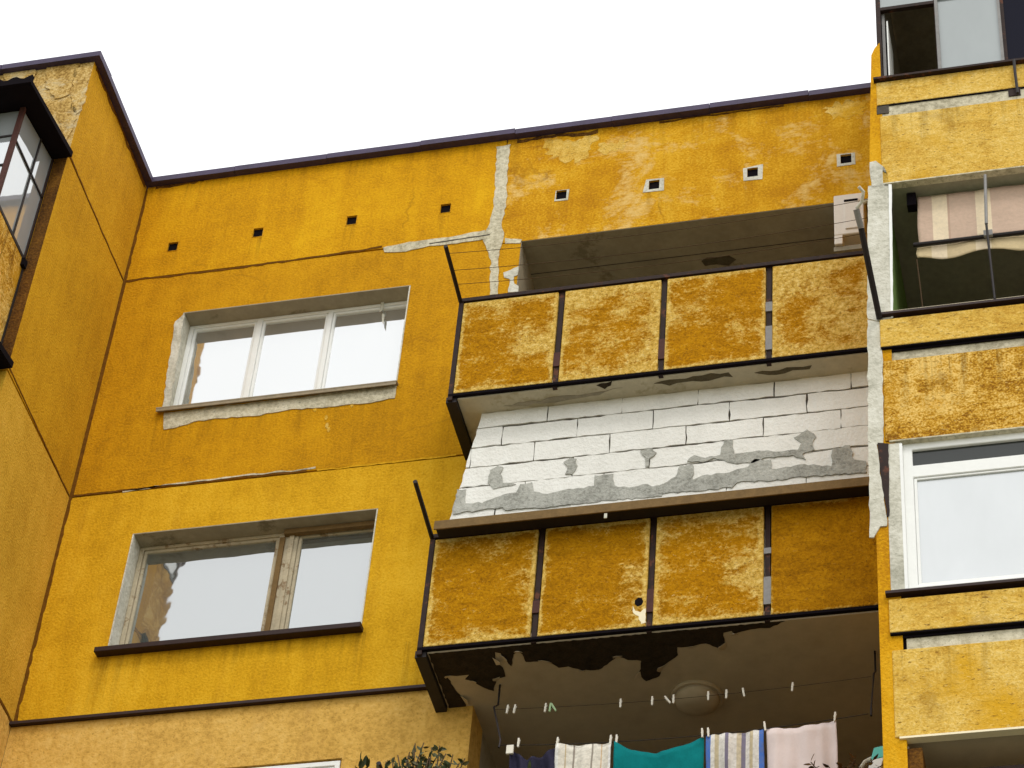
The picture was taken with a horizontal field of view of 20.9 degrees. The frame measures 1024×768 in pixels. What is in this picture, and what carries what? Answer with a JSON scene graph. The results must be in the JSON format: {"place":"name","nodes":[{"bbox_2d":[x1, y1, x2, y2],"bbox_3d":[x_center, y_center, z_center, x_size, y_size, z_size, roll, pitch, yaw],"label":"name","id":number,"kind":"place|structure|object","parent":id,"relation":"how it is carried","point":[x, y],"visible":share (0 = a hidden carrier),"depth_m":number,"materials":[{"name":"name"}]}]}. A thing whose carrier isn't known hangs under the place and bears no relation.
{"place":"outdoors","nodes":[
{"label":"outdoors","id":0,"kind":"place"},
{"bbox_2d":[0,0,876,176],"label":"sky","id":1,"kind":"structure","parent":0,"point":[201,85],"materials":[{"name":"white"}]},
{"label":"ground","id":2,"kind":"structure","parent":0,"visible":0},
{"bbox_2d":[355,742,530,767],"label":"broadleaf tree","id":3,"kind":"object","parent":2,"relation":"on","point":[427,763],"visible":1,"depth_m":18.58,"materials":[{"name":"green plant"}]},
{"bbox_2d":[0,0,1023,767],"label":"apartment building","id":4,"kind":"structure","parent":2,"relation":"on","point":[324,460],"depth_m":23.31,"materials":[{"name":"yellow paint"}]},
{"bbox_2d":[94,508,377,657],"bbox_3d":[-2.282,1.731,23.488,2.315,1.394,0.330,-6,-46,12],"label":"window","id":5,"kind":"structure","parent":4,"relation":"in","point":[307,576],"depth_m":23.68,"materials":[{"name":"white wood"}]},
{"bbox_2d":[156,285,410,429],"bbox_3d":[-2.073,-0.224,25.473,2.304,1.683,0.295,-6,-46,12],"label":"window","id":6,"kind":"structure","parent":4,"relation":"in","point":[335,345],"depth_m":25.66,"materials":[{"name":"white plastic"}]},
{"bbox_2d":[257,760,340,767],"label":"window","id":7,"kind":"structure","parent":4,"relation":"in","point":[330,764],"depth_m":21.80,"materials":[{"name":"white plastic"}]},
{"bbox_2d":[450,199,867,253],"bbox_3d":[1.253,-1.317,23.509,3.720,0.092,0.005,-7,-46,12],"label":"washing line","id":8,"kind":"object","parent":4,"relation":"attached to","point":[663,231],"visible":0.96,"depth_m":23.47,"materials":[{"name":"black"}]},
{"bbox_2d":[454,217,867,270],"bbox_3d":[1.293,-1.176,23.625,3.720,0.092,0.005,-7,-46,12],"label":"washing line","id":9,"kind":"object","parent":4,"relation":"attached to","point":[661,249],"visible":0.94,"depth_m":23.60,"materials":[{"name":"black"}]},
{"bbox_2d":[458,233,865,284],"bbox_3d":[1.326,-1.058,23.721,3.720,0.092,0.005,-7,-46,12],"label":"washing line","id":10,"kind":"object","parent":4,"relation":"attached to","point":[663,264],"visible":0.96,"depth_m":23.70,"materials":[{"name":"black"}]},
{"bbox_2d":[495,676,870,709],"bbox_3d":[1.277,2.365,21.021,2.900,0.053,0.004,-6,-46,12],"label":"washing line","id":11,"kind":"object","parent":4,"relation":"attached to","point":[687,697],"visible":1,"depth_m":20.99,"materials":[{"name":"black metal"}]},
{"bbox_2d":[500,714,866,745],"bbox_3d":[1.253,2.580,20.452,2.760,0.075,0.006,-6,-46,12],"label":"washing line","id":12,"kind":"object","parent":4,"relation":"attached to","point":[698,735],"visible":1,"depth_m":20.40,"materials":[{"name":"black metal"}]},
{"bbox_2d":[506,745,513,754],"bbox_3d":[-0.015,2.734,20.706,0.055,0.081,0.022,-6,-46,12],"label":"cream rag","id":13,"kind":"object","parent":12,"relation":"hanging from","point":[509,749],"visible":1,"depth_m":20.69,"materials":[{"name":"fabric"}]},
{"bbox_2d":[509,748,554,767],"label":"navy garment","id":14,"kind":"object","parent":12,"relation":"hanging from","point":[546,760],"visible":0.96,"depth_m":20.59,"materials":[{"name":"fabric"}]},
{"bbox_2d":[554,743,610,767],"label":"striped towel","id":15,"kind":"object","parent":12,"relation":"hanging from","point":[586,756],"visible":1,"depth_m":20.52,"materials":[{"name":"white fabric"}]},
{"bbox_2d":[613,736,703,767],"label":"teal cloth","id":16,"kind":"object","parent":12,"relation":"hanging from","point":[690,755],"visible":1,"depth_m":20.34,"materials":[{"name":"teal fabric"}]},
{"bbox_2d":[706,729,764,767],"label":"striped towel","id":17,"kind":"object","parent":12,"relation":"hanging from","point":[734,750],"visible":1,"depth_m":20.23,"materials":[{"name":"multicoloured fabric"}]},
{"bbox_2d":[766,721,837,767],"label":"pink cloth","id":18,"kind":"object","parent":12,"relation":"hanging from","point":[799,747],"visible":0.99,"depth_m":20.13,"materials":[{"name":"pink fabric"}]},
{"bbox_2d":[671,680,722,715],"bbox_3d":[1.438,2.473,21.540,0.410,0.114,0.410,-6,-46,12],"label":"ceiling lamp","id":19,"kind":"object","parent":4,"relation":"attached to","point":[695,705],"visible":0.98,"depth_m":21.47,"materials":[{"name":"white glass"}]},
{"bbox_2d":[804,753,882,767],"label":"tree","id":20,"kind":"object","parent":4,"relation":"on","point":[852,765],"visible":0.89,"depth_m":19.73,"materials":[{"name":"green plant"}]},
{"bbox_2d":[834,193,867,253],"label":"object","id":21,"kind":"object","parent":4,"relation":"attached to","point":[843,212],"visible":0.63,"depth_m":24.81,"materials":[{"name":"white metal"}]},
{"bbox_2d":[853,186,881,318],"bbox_3d":[2.739,-1.006,21.415,0.111,0.641,0.863,-7,-46,13],"label":"drying arm","id":22,"kind":"object","parent":4,"relation":"on","point":[867,259],"visible":1,"depth_m":21.40},
{"bbox_2d":[869,746,882,767],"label":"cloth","id":23,"kind":"object","parent":4,"relation":"attached to","point":[878,761],"visible":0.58,"depth_m":19.82,"materials":[{"name":"teal fabric"}]},
{"bbox_2d":[859,757,882,767],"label":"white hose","id":24,"kind":"object","parent":23,"relation":"attached to","point":[867,760],"visible":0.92,"depth_m":19.83,"materials":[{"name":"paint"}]},
{"bbox_2d":[888,432,1023,589],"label":"window","id":25,"kind":"structure","parent":4,"relation":"in","point":[956,506],"depth_m":19.98,"materials":[{"name":"white plastic"}]},
{"bbox_2d":[906,174,1023,306],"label":"striped awning","id":26,"kind":"object","parent":4,"relation":"on","point":[969,219],"visible":1,"depth_m":22.22,"materials":[{"name":"beige fabric"}]}
]}

